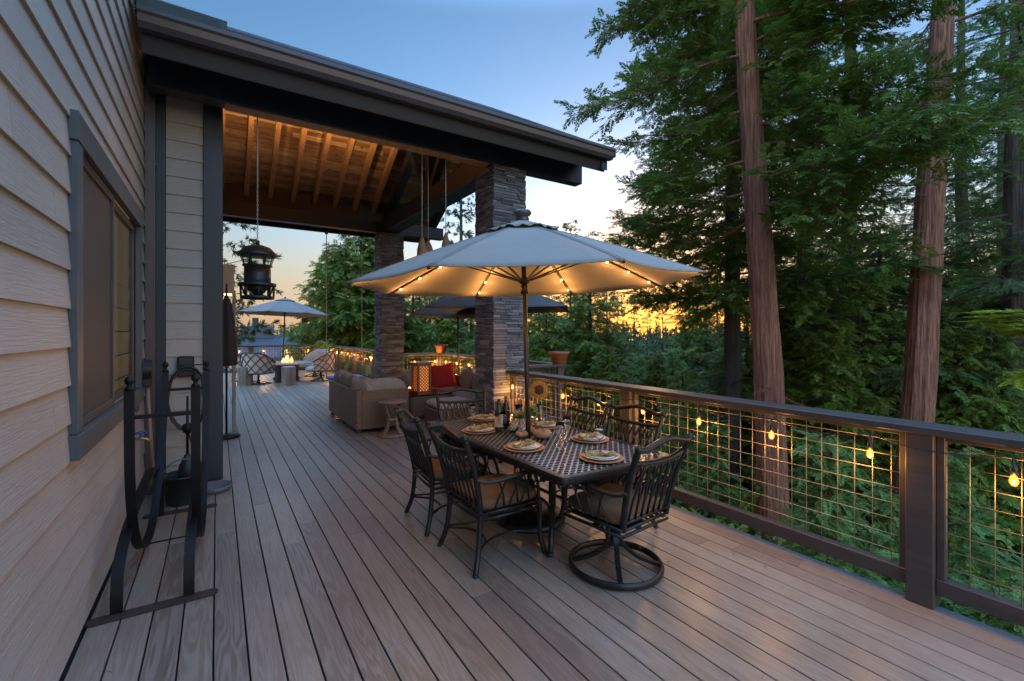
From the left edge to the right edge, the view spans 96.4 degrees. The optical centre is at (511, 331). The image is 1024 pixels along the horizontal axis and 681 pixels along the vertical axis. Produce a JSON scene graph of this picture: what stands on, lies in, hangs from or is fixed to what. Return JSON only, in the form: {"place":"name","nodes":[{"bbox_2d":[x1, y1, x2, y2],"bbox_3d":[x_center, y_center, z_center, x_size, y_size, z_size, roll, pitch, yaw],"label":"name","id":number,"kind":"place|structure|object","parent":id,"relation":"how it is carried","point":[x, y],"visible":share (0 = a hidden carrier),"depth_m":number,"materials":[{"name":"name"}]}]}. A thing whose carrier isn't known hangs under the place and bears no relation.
{"place":"outdoors","nodes":[
{"label":"outdoors","id":0,"kind":"place"},
{"bbox_2d":[162,0,1009,340],"label":"sky","id":1,"kind":"structure","parent":0,"point":[515,57],"materials":[{"name":"blue"}]},
{"bbox_2d":[714,482,1023,635],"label":"ground","id":2,"kind":"structure","parent":0,"point":[750,488],"depth_m":9.85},
{"bbox_2d":[59,387,361,680],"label":"deck framing","id":3,"kind":"object","parent":2,"relation":"on","point":[74,651],"depth_m":2.75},
{"bbox_2d":[64,370,1023,680],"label":"deck","id":4,"kind":"structure","parent":3,"relation":"on","point":[404,600],"depth_m":2.85,"materials":[{"name":"wood"}]},
{"bbox_2d":[0,0,222,680],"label":"house","id":5,"kind":"structure","parent":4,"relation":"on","point":[111,222],"depth_m":2.57,"materials":[{"name":"paint"}]},
{"bbox_2d":[67,109,143,460],"bbox_3d":[-2.911,-0.251,3.340,0.097,1.822,2.450,0,0,-33],"label":"window","id":6,"kind":"structure","parent":5,"relation":"in","point":[105,274],"depth_m":2.91,"materials":[{"name":"glass"}]},
{"bbox_2d":[177,356,202,376],"bbox_3d":[-3.494,0.380,4.967,0.231,0.220,0.128,0,0,-33],"label":"outlet box","id":7,"kind":"object","parent":5,"relation":"attached to","point":[184,360],"visible":0.83,"depth_m":4.93,"materials":[{"name":"black plastic"}]},
{"bbox_2d":[132,0,615,242],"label":"patio roof","id":8,"kind":"structure","parent":5,"relation":"attached to","point":[344,148],"depth_m":6.39,"materials":[{"name":"wood"}]},
{"bbox_2d":[236,115,277,299],"bbox_3d":[-2.845,-1.395,5.114,0.410,2.070,0.410,0,0,-33],"label":"hanging lantern","id":9,"kind":"object","parent":8,"relation":"hanging from","point":[257,283],"visible":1,"depth_m":5.02,"materials":[{"name":"black metal"},{"name":"glass"}]},
{"bbox_2d":[142,360,154,490],"bbox_3d":[-3.604,0.980,4.551,0.119,1.381,0.107,0,0,-33],"label":"broom","id":10,"kind":"object","parent":4,"relation":"on","point":[147,374],"visible":0.89,"depth_m":4.54,"materials":[{"name":"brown wood"}]},
{"bbox_2d":[85,360,217,627],"bbox_3d":[-2.630,0.974,3.501,0.635,1.391,1.835,0,0,-33],"label":"firewood rack","id":11,"kind":"object","parent":4,"relation":"on","point":[196,510],"visible":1,"depth_m":3.03,"materials":[{"name":"metal"}]},
{"bbox_2d":[163,458,190,506],"bbox_3d":[-3.216,1.457,4.471,0.344,0.426,0.344,0,0,-33],"label":"bucket","id":12,"kind":"object","parent":4,"relation":"on","point":[177,492],"visible":0.55,"depth_m":4.34,"materials":[{"name":"black plastic"}]},
{"bbox_2d":[178,396,190,478],"bbox_3d":[-3.256,1.150,4.588,0.150,1.000,0.150,0,0,-33],"label":"shovel","id":13,"kind":"object","parent":12,"relation":"in","point":[184,468],"visible":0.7,"depth_m":4.55,"materials":[{"name":"metal"}]},
{"bbox_2d":[164,365,202,495],"bbox_3d":[-3.388,1.016,4.755,0.372,1.304,0.482,0,0,-33],"label":"garden hose","id":14,"kind":"object","parent":4,"relation":"on","point":[172,378],"visible":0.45,"depth_m":4.86,"materials":[{"name":"rubber"}]},
{"bbox_2d":[207,480,232,494],"bbox_3d":[-3.116,1.640,4.796,0.330,0.060,0.330,0,0,-33],"label":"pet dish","id":15,"kind":"object","parent":4,"relation":"on","point":[218,487],"visible":0.74,"depth_m":4.85,"materials":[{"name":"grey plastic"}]},
{"bbox_2d":[223,264,235,430],"bbox_3d":[-4.745,0.280,7.649,0.215,2.780,0.200,0,0,-33],"label":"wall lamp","id":16,"kind":"object","parent":4,"relation":"on","point":[228,274],"visible":0.59,"depth_m":7.65,"materials":[{"name":"metal"}]},
{"bbox_2d":[223,284,240,439],"bbox_3d":[-4.501,0.460,7.212,0.380,2.420,0.380,0,0,-33],"label":"folded umbrella","id":17,"kind":"object","parent":4,"relation":"on","point":[230,355],"visible":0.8,"depth_m":7.17,"materials":[{"name":"fabric"}]},
{"bbox_2d":[237,367,252,385],"bbox_3d":[-8.272,1.389,14.181,0.438,0.562,0.446,0,0,-33],"label":"tree stump","id":18,"kind":"object","parent":4,"relation":"on","point":[244,378],"visible":0.84,"depth_m":14.00,"materials":[{"name":"grey wood"}]},
{"bbox_2d":[240,353,275,384],"bbox_3d":[-8.016,1.161,14.441,1.042,1.015,0.943,0,0,-1],"label":"swivel armchair","id":19,"kind":"object","parent":4,"relation":"on","point":[258,364],"visible":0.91,"depth_m":14.09,"materials":[{"name":"fabric"}]},
{"bbox_2d":[238,297,329,378],"bbox_3d":[-8.049,0.221,16.139,2.868,2.900,2.868,2,-2,-33],"label":"patio umbrella","id":20,"kind":"object","parent":4,"relation":"on","point":[285,307],"visible":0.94,"depth_m":15.86,"materials":[{"name":"grey fabric"}]},
{"bbox_2d":[281,366,295,385],"bbox_3d":[-6.939,1.384,14.204,0.421,0.572,0.414,0,0,-33],"label":"tree stump","id":21,"kind":"object","parent":4,"relation":"on","point":[288,375],"visible":1,"depth_m":14.05,"materials":[{"name":"grey wood"}]},
{"bbox_2d":[274,355,312,381],"bbox_3d":[-7.602,1.230,15.445,1.600,0.880,1.600,0,0,-33],"label":"fire table","id":22,"kind":"object","parent":4,"relation":"on","point":[282,363],"visible":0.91,"depth_m":15.23,"materials":[{"name":"stone"}]},
{"bbox_2d":[300,348,328,376],"bbox_3d":[-7.345,1.161,17.054,1.041,1.015,0.943,0,0,21],"label":"swivel armchair","id":23,"kind":"object","parent":4,"relation":"on","point":[314,354],"visible":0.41,"depth_m":17.30,"materials":[{"name":"beige fabric"}]},
{"bbox_2d":[305,350,335,381],"bbox_3d":[-6.439,1.161,15.467,0.943,1.015,1.042,0,0,-3],"label":"swivel armchair","id":24,"kind":"object","parent":4,"relation":"on","point":[319,364],"visible":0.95,"depth_m":15.15,"materials":[{"name":"beige fabric"}]},
{"bbox_2d":[329,371,408,432],"bbox_3d":[-2.740,1.224,8.573,0.892,0.892,2.180,0,0,-33],"label":"wicker sofa","id":25,"kind":"object","parent":4,"relation":"on","point":[354,403],"visible":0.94,"depth_m":7.72,"materials":[{"name":"wicker"}]},
{"bbox_2d":[374,232,403,379],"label":"stone column","id":26,"kind":"structure","parent":4,"relation":"on","point":[389,327],"depth_m":11.29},
{"bbox_2d":[378,399,406,438],"bbox_3d":[-1.918,1.391,7.330,0.450,0.558,0.450,0,0,-33],"label":"side table","id":27,"kind":"object","parent":4,"relation":"on","point":[385,433],"visible":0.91,"depth_m":7.24,"materials":[{"name":"brown wood"}]},
{"bbox_2d":[409,389,451,416],"bbox_3d":[-1.746,1.423,9.130,0.860,0.415,0.780,0,0,-33],"label":"coffee table","id":28,"kind":"object","parent":4,"relation":"on","point":[417,404],"visible":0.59,"depth_m":8.71,"materials":[{"name":"brown wicker"}]},
{"bbox_2d":[411,362,430,393],"bbox_3d":[-1.792,0.914,9.017,0.296,0.598,0.296,0,0,-40],"label":"lattice lantern","id":29,"kind":"object","parent":28,"relation":"on","point":[420,377],"visible":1,"depth_m":8.94,"materials":[{"name":"orange wood"}]},
{"bbox_2d":[402,368,475,399],"bbox_3d":[-1.192,1.200,9.286,1.440,0.820,2.600,0,0,-33],"label":"wicker sofa","id":30,"kind":"object","parent":4,"relation":"on","point":[466,378],"visible":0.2,"depth_m":9.71,"materials":[{"name":"brown wicker"}]},
{"bbox_2d":[431,363,456,387],"bbox_3d":[-1.502,0.980,10.025,0.572,0.556,0.220,0,0,-15],"label":"throw pillow","id":31,"kind":"object","parent":30,"relation":"on","point":[443,375],"visible":0.98,"depth_m":9.96,"materials":[{"name":"red fabric"}]},
{"bbox_2d":[409,296,474,374],"bbox_3d":[-1.299,0.305,11.002,2.076,2.730,2.076,0,0,-6],"label":"patio umbrella","id":32,"kind":"object","parent":4,"relation":"on","point":[423,312],"visible":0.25,"depth_m":10.21,"materials":[{"name":"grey fabric"}]},
{"bbox_2d":[393,407,494,535],"bbox_3d":[-0.618,1.166,4.091,0.750,1.008,0.667,0,0,-30],"label":"dining chair","id":33,"kind":"object","parent":4,"relation":"on","point":[429,466],"visible":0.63,"depth_m":3.92,"materials":[{"name":"brown metal"}]},
{"bbox_2d":[425,396,473,422],"bbox_3d":[-1.054,1.402,7.947,0.720,0.476,0.680,0,0,-33],"label":"wicker ottoman","id":34,"kind":"object","parent":4,"relation":"on","point":[431,411],"visible":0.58,"depth_m":7.73,"materials":[{"name":"wicker"}]},
{"bbox_2d":[434,387,493,489],"bbox_3d":[-0.483,1.164,5.072,0.667,1.004,0.773,0,0,-20],"label":"swivel dining chair","id":35,"kind":"object","parent":4,"relation":"on","point":[437,394],"visible":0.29,"depth_m":5.33,"materials":[{"name":"brown metal"}]},
{"bbox_2d":[425,421,546,578],"bbox_3d":[-0.200,1.166,3.462,0.750,1.008,0.667,0,0,-35],"label":"dining chair","id":36,"kind":"object","parent":4,"relation":"on","point":[479,493],"visible":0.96,"depth_m":3.33,"materials":[{"name":"brown metal"}]},
{"bbox_2d":[425,295,572,312],"bbox_3d":[-0.098,0.335,9.194,2.543,2.670,2.543,0,0,9],"label":"patio umbrella","id":37,"kind":"object","parent":4,"relation":"on","point":[539,304],"visible":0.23,"depth_m":8.29,"materials":[{"name":"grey fabric"}]},
{"bbox_2d":[475,164,525,414],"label":"stone column","id":38,"kind":"structure","parent":4,"relation":"on","point":[500,195],"depth_m":6.76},
{"bbox_2d":[495,398,533,416],"bbox_3d":[0.036,1.280,5.997,0.400,0.780,0.340,0,0,-33],"label":"slatted planter","id":39,"kind":"object","parent":4,"relation":"on","point":[512,402],"visible":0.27,"depth_m":5.96,"materials":[{"name":"brown wood"}]},
{"bbox_2d":[345,209,707,533],"bbox_3d":[0.108,0.305,4.048,2.766,2.748,2.767,0,0,1],"label":"patio umbrella","id":40,"kind":"object","parent":4,"relation":"on","point":[523,256],"visible":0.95,"depth_m":3.94,"materials":[{"name":"beige fabric"}]},
{"bbox_2d":[529,364,565,421],"bbox_3d":[0.373,1.123,7.790,1.230,1.095,0.220,0,0,-33],"label":"deck railing","id":41,"kind":"object","parent":4,"relation":"on","point":[558,369],"visible":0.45,"depth_m":8.02,"materials":[{"name":"brown paint"}]},
{"bbox_2d":[548,351,569,363],"bbox_3d":[0.834,0.454,8.117,0.380,0.240,0.380,0,0,-33],"label":"clay pot","id":42,"kind":"object","parent":41,"relation":"on","point":[558,357],"visible":1,"depth_m":8.00,"materials":[{"name":"ceramic"}]},
{"bbox_2d":[430,412,668,556],"bbox_3d":[0.171,1.302,4.108,1.100,0.734,2.240,0,0,-33],"label":"dining table","id":43,"kind":"object","parent":4,"relation":"on","point":[554,466],"visible":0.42,"depth_m":3.48,"materials":[{"name":"brown metal"}]},
{"bbox_2d":[507,404,525,432],"bbox_3d":[0.063,0.811,4.276,0.216,0.245,0.216,0,0,-33],"label":"decanter","id":44,"kind":"object","parent":43,"relation":"on","point":[515,424],"visible":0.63,"depth_m":4.22,"materials":[{"name":"clear glass"}]},
{"bbox_2d":[529,380,548,420],"bbox_3d":[0.276,0.719,4.717,0.185,0.431,0.131,0,0,-33],"label":"sunflower","id":45,"kind":"object","parent":43,"relation":"on","point":[539,390],"visible":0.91,"depth_m":4.70,"materials":[{"name":"yellow plant"}]},
{"bbox_2d":[519,395,609,504],"bbox_3d":[0.496,1.166,4.503,0.750,1.008,0.667,0,0,-29],"label":"dining chair","id":46,"kind":"object","parent":4,"relation":"on","point":[592,414],"visible":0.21,"depth_m":4.60,"materials":[{"name":"brown metal"}]},
{"bbox_2d":[559,403,666,547],"bbox_3d":[0.858,1.166,3.960,0.750,1.008,0.667,0,0,-36],"label":"dining chair","id":47,"kind":"object","parent":4,"relation":"on","point":[658,427],"visible":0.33,"depth_m":4.00,"materials":[{"name":"brown metal"}]},
{"bbox_2d":[223,371,1023,645],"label":"deck edge","id":48,"kind":"object","parent":4,"relation":"on","point":[987,628],"visible":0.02,"depth_m":3.12,"materials":[{"name":"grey wood"}]},
{"bbox_2d":[223,344,324,370],"bbox_3d":[-10.886,1.123,18.414,6.260,1.095,0.220,0,0,-33],"label":"deck railing","id":49,"kind":"object","parent":48,"relation":"on","point":[250,348],"visible":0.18,"depth_m":19.00,"materials":[{"name":"brown paint"}]},
{"bbox_2d":[327,344,374,379],"bbox_3d":[-5.542,1.123,16.059,0.220,1.095,9.600,0,0,-33],"label":"deck railing","id":50,"kind":"object","parent":48,"relation":"on","point":[338,358],"visible":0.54,"depth_m":15.96,"materials":[{"name":"brown paint"}]},
{"bbox_2d":[439,352,552,416],"bbox_3d":[-0.548,1.123,10.308,0.220,1.095,5.080,0,0,-33],"label":"deck railing","id":51,"kind":"object","parent":48,"relation":"on","point":[442,357],"visible":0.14,"depth_m":11.31,"materials":[{"name":"brown paint"}]},
{"bbox_2d":[506,370,1023,626],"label":"deck railing","id":52,"kind":"object","parent":48,"relation":"on","point":[919,569],"visible":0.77,"depth_m":2.88,"materials":[{"name":"brown paint"}]},
{"bbox_2d":[506,377,1023,484],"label":"string lights","id":53,"kind":"object","parent":52,"relation":"attached to","point":[1013,469],"visible":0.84,"depth_m":3.07,"materials":[{"name":"black plastic"}]},
{"bbox_2d":[557,433,693,590],"bbox_3d":[0.768,1.164,3.202,0.667,1.004,0.773,0,0,-39],"label":"swivel dining chair","id":54,"kind":"object","parent":4,"relation":"on","point":[616,509],"visible":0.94,"depth_m":3.05,"materials":[{"name":"brown metal"}]},
{"bbox_2d":[223,222,286,351],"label":"pine tree","id":55,"kind":"object","parent":2,"relation":"on","point":[256,326],"visible":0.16,"depth_m":17.29,"materials":[{"name":"green plant"}]},
{"bbox_2d":[224,318,306,372],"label":"neighbour house","id":56,"kind":"structure","parent":2,"relation":"on","point":[261,338],"depth_m":41.03,"materials":[{"name":"blue stone"}]},
{"bbox_2d":[274,248,347,369],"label":"bushy conifer","id":57,"kind":"object","parent":2,"relation":"on","point":[307,319],"visible":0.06,"depth_m":24.51,"materials":[{"name":"green plant"}]},
{"bbox_2d":[276,240,372,375],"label":"bushy conifer","id":58,"kind":"object","parent":2,"relation":"on","point":[331,290],"visible":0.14,"depth_m":21.66,"materials":[{"name":"green plant"}]},
{"bbox_2d":[290,234,430,373],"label":"bushy conifer","id":59,"kind":"object","parent":2,"relation":"on","point":[355,313],"visible":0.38,"depth_m":20.48,"materials":[{"name":"green plant"}]},
{"bbox_2d":[312,238,427,377],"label":"bushy conifer","id":60,"kind":"object","parent":2,"relation":"on","point":[409,322],"visible":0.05,"depth_m":21.61,"materials":[{"name":"green plant"}]},
{"bbox_2d":[404,295,444,365],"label":"bushy conifer","id":61,"kind":"object","parent":2,"relation":"on","point":[415,306],"visible":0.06,"depth_m":23.80,"materials":[{"name":"green plant"}]},
{"bbox_2d":[405,296,475,374],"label":"bushy conifer","id":62,"kind":"object","parent":2,"relation":"on","point":[448,336],"visible":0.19,"depth_m":20.52,"materials":[{"name":"green plant"}]},
{"bbox_2d":[429,194,475,363],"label":"pine tree","id":63,"kind":"object","parent":2,"relation":"on","point":[460,228],"visible":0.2,"depth_m":26.98,"materials":[{"name":"green plant"}]},
{"bbox_2d":[527,295,575,399],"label":"bushy conifer","id":64,"kind":"object","parent":2,"relation":"on","point":[533,325],"visible":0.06,"depth_m":23.61,"materials":[{"name":"green plant"}]},
{"bbox_2d":[528,313,588,425],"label":"bushy conifer","id":65,"kind":"object","parent":2,"relation":"on","point":[542,346],"visible":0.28,"depth_m":17.62,"materials":[{"name":"green plant"}]},
{"bbox_2d":[236,319,893,377],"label":"woods","id":66,"kind":"object","parent":2,"relation":"on","point":[638,336],"visible":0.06,"depth_m":77.42,"materials":[{"name":"green plant"}]},
{"bbox_2d":[556,293,611,402],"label":"bushy conifer","id":67,"kind":"object","parent":2,"relation":"on","point":[571,319],"visible":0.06,"depth_m":29.64,"materials":[{"name":"green plant"}]},
{"bbox_2d":[530,292,649,431],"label":"bushy conifer","id":68,"kind":"object","parent":2,"relation":"on","point":[581,347],"visible":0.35,"depth_m":18.96,"materials":[{"name":"green plant"}]},
{"bbox_2d":[567,345,643,446],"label":"bushy conifer","id":69,"kind":"object","parent":2,"relation":"on","point":[613,374],"visible":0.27,"depth_m":15.81,"materials":[{"name":"green plant"}]},
{"bbox_2d":[623,299,648,366],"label":"pine tree","id":70,"kind":"object","parent":2,"relation":"on","point":[634,334],"visible":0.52,"depth_m":39.92,"materials":[{"name":"green plant"}]},
{"bbox_2d":[627,352,658,399],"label":"bushy conifer","id":71,"kind":"object","parent":2,"relation":"on","point":[636,373],"visible":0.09,"depth_m":22.76,"materials":[{"name":"green plant"}]},
{"bbox_2d":[637,315,658,369],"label":"pine tree","id":72,"kind":"object","parent":2,"relation":"on","point":[647,343],"visible":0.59,"depth_m":49.93,"materials":[{"name":"green plant"}]},
{"bbox_2d":[644,308,674,376],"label":"pine tree","id":73,"kind":"object","parent":2,"relation":"on","point":[663,338],"visible":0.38,"depth_m":41.93,"materials":[{"name":"green plant"}]},
{"bbox_2d":[637,352,688,443],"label":"bushy conifer","id":74,"kind":"object","parent":2,"relation":"on","point":[654,370],"visible":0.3,"depth_m":17.82,"materials":[{"name":"green plant"}]},
{"bbox_2d":[658,347,690,402],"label":"bushy conifer","id":75,"kind":"object","parent":2,"relation":"on","point":[675,359],"visible":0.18,"depth_m":26.85,"materials":[{"name":"green plant"}]},
{"bbox_2d":[643,401,715,516],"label":"young fir","id":76,"kind":"object","parent":2,"relation":"on","point":[673,428],"visible":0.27,"depth_m":10.89,"materials":[{"name":"green plant"}]},
{"bbox_2d":[639,368,721,490],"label":"bushy conifer","id":77,"kind":"object","parent":2,"relation":"on","point":[677,378],"visible":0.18,"depth_m":13.82,"materials":[{"name":"green plant"}]},
{"bbox_2d":[657,301,722,387],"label":"bushy conifer","id":78,"kind":"object","parent":2,"relation":"on","point":[686,346],"visible":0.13,"depth_m":29.89,"materials":[{"name":"green plant"}]},
{"bbox_2d":[675,328,722,421],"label":"bushy conifer","id":79,"kind":"object","parent":2,"relation":"on","point":[707,347],"visible":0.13,"depth_m":20.93,"materials":[{"name":"green plant"}]},
{"bbox_2d":[676,413,749,533],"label":"young fir","id":80,"kind":"object","parent":2,"relation":"on","point":[714,450],"visible":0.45,"depth_m":9.36,"materials":[{"name":"green plant"}]},
{"bbox_2d":[685,346,743,442],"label":"bushy conifer","id":81,"kind":"object","parent":2,"relation":"on","point":[711,392],"visible":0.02,"depth_m":16.98,"materials":[{"name":"green plant"}]},
{"bbox_2d":[681,297,800,485],"bbox_3d":[7.995,1.994,15.122,5.141,6.815,4.850,0,0,-2],"label":"bushy conifer","id":82,"kind":"object","parent":2,"relation":"on","point":[746,346],"visible":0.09,"depth_m":15.02,"materials":[{"name":"green plant"}]},
{"bbox_2d":[533,384,1023,638],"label":"undergrowth","id":83,"kind":"object","parent":2,"relation":"on","point":[747,498],"visible":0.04,"depth_m":8.98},
{"bbox_2d":[603,0,968,497],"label":"cedar tree","id":84,"kind":"object","parent":2,"relation":"on","point":[729,302],"visible":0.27,"depth_m":11.89,"materials":[{"name":"green plant"}]},
{"bbox_2d":[553,0,1023,547],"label":"cedar tree","id":85,"kind":"object","parent":2,"relation":"on","point":[739,22],"visible":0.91,"depth_m":8.63,"materials":[{"name":"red plant"}]},
{"bbox_2d":[955,308,1023,390],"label":"fir bough","id":86,"kind":"object","parent":85,"relation":"attached to","point":[1009,331],"visible":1,"depth_m":5.09,"materials":[{"name":"green plant"}]},
{"bbox_2d":[718,274,871,483],"bbox_3d":[8.604,1.656,14.047,4.705,6.900,4.566,0,0,36],"label":"bushy conifer","id":87,"kind":"object","parent":2,"relation":"on","point":[798,343],"visible":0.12,"depth_m":13.52,"materials":[{"name":"green plant"}]},
{"bbox_2d":[575,381,1023,637],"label":"ferns","id":88,"kind":"object","parent":2,"relation":"on","point":[991,516],"visible":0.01,"depth_m":9.68,"materials":[{"name":"green plant"}]},
{"bbox_2d":[710,15,901,363],"bbox_3d":[13.287,-7.397,19.808,9.216,25.200,8.050,0,0,-26],"label":"fir tree","id":89,"kind":"object","parent":2,"relation":"on","point":[836,61],"visible":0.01,"depth_m":19.32,"materials":[{"name":"green plant"}]},
{"bbox_2d":[748,319,897,527],"bbox_3d":[7.831,2.273,10.947,3.425,5.175,3.528,0,0,-30],"label":"bushy conifer","id":90,"kind":"object","parent":2,"relation":"on","point":[838,363],"visible":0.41,"depth_m":10.69,"materials":[{"name":"green plant"}]},
{"bbox_2d":[772,428,898,587],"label":"young fir","id":91,"kind":"object","parent":2,"relation":"on","point":[844,526],"visible":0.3,"depth_m":6.44,"materials":[{"name":"green plant"}]},
{"bbox_2d":[711,3,1017,417],"bbox_3d":[11.491,-6.761,14.920,8.777,24.000,7.667,0,0,31],"label":"fir tree","id":92,"kind":"object","parent":2,"relation":"on","point":[903,221],"visible":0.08,"depth_m":14.03,"materials":[{"name":"green plant"}]},
{"bbox_2d":[807,226,964,444],"bbox_3d":[12.920,0.975,16.107,6.088,9.200,6.273,0,0,14],"label":"bushy conifer","id":93,"kind":"object","parent":2,"relation":"on","point":[888,310],"visible":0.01,"depth_m":15.41,"materials":[{"name":"green plant"}]},
{"bbox_2d":[785,268,999,509],"bbox_3d":[10.125,1.777,12.781,5.163,7.254,5.472,0,0,-24],"label":"bushy conifer","id":94,"kind":"object","parent":2,"relation":"on","point":[860,294],"visible":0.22,"depth_m":12.46,"materials":[{"name":"green plant"}]},
{"bbox_2d":[785,0,1023,531],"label":"cedar tree","id":95,"kind":"object","parent":2,"relation":"on","point":[919,383],"visible":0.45,"depth_m":9.24,"materials":[{"name":"red plant"}]},
{"bbox_2d":[842,480,969,615],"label":"young fir","id":96,"kind":"object","parent":2,"relation":"on","point":[893,583],"visible":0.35,"depth_m":7.50,"materials":[{"name":"green plant"}]},
{"bbox_2d":[824,0,1023,454],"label":"fir tree","id":97,"kind":"object","parent":2,"relation":"on","point":[1011,240],"visible":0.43,"depth_m":12.39,"materials":[{"name":"green plant"}]},
{"bbox_2d":[865,269,1009,450],"bbox_3d":[12.661,1.878,14.162,5.476,7.694,5.804,0,0,-39],"label":"bushy conifer","id":98,"kind":"object","parent":2,"relation":"on","point":[946,286],"visible":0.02,"depth_m":13.42,"materials":[{"name":"green plant"}]},
{"bbox_2d":[882,0,1009,319],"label":"fir tree","id":99,"kind":"object","parent":2,"relation":"on","point":[963,195],"visible":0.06,"depth_m":17.22,"materials":[{"name":"green plant"}]},
{"bbox_2d":[883,446,1023,614],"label":"young fir","id":100,"kind":"object","parent":2,"relation":"on","point":[954,494],"visible":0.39,"depth_m":7.76,"materials":[{"name":"green plant"}]},
{"bbox_2d":[885,326,1023,555],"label":"bushy conifer","id":101,"kind":"object","parent":2,"relation":"on","point":[974,411],"visible":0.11,"depth_m":10.95,"materials":[{"name":"green plant"}]},
{"bbox_2d":[889,319,1023,553],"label":"bushy conifer","id":102,"kind":"object","parent":2,"relation":"on","point":[991,404],"visible":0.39,"depth_m":10.60,"materials":[{"name":"green plant"}]},
{"bbox_2d":[941,237,1000,397],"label":"bushy conifer","id":103,"kind":"object","parent":2,"relation":"on","point":[984,249],"visible":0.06,"depth_m":14.79,"materials":[{"name":"green plant"}]},
{"bbox_2d":[945,0,1008,297],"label":"fir tree","id":104,"kind":"object","parent":2,"relation":"on","point":[999,192],"visible":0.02,"depth_m":24.90,"materials":[{"name":"green plant"}]},
{"bbox_2d":[946,32,1009,283],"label":"fir tree","id":105,"kind":"object","parent":2,"relation":"on","point":[1000,139],"visible":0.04,"depth_m":18.02,"materials":[{"name":"green plant"}]},
{"bbox_2d":[955,574,1023,636],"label":"young fir","id":106,"kind":"object","parent":2,"relation":"on","point":[1014,629],"visible":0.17,"depth_m":4.58,"materials":[{"name":"green plant"}]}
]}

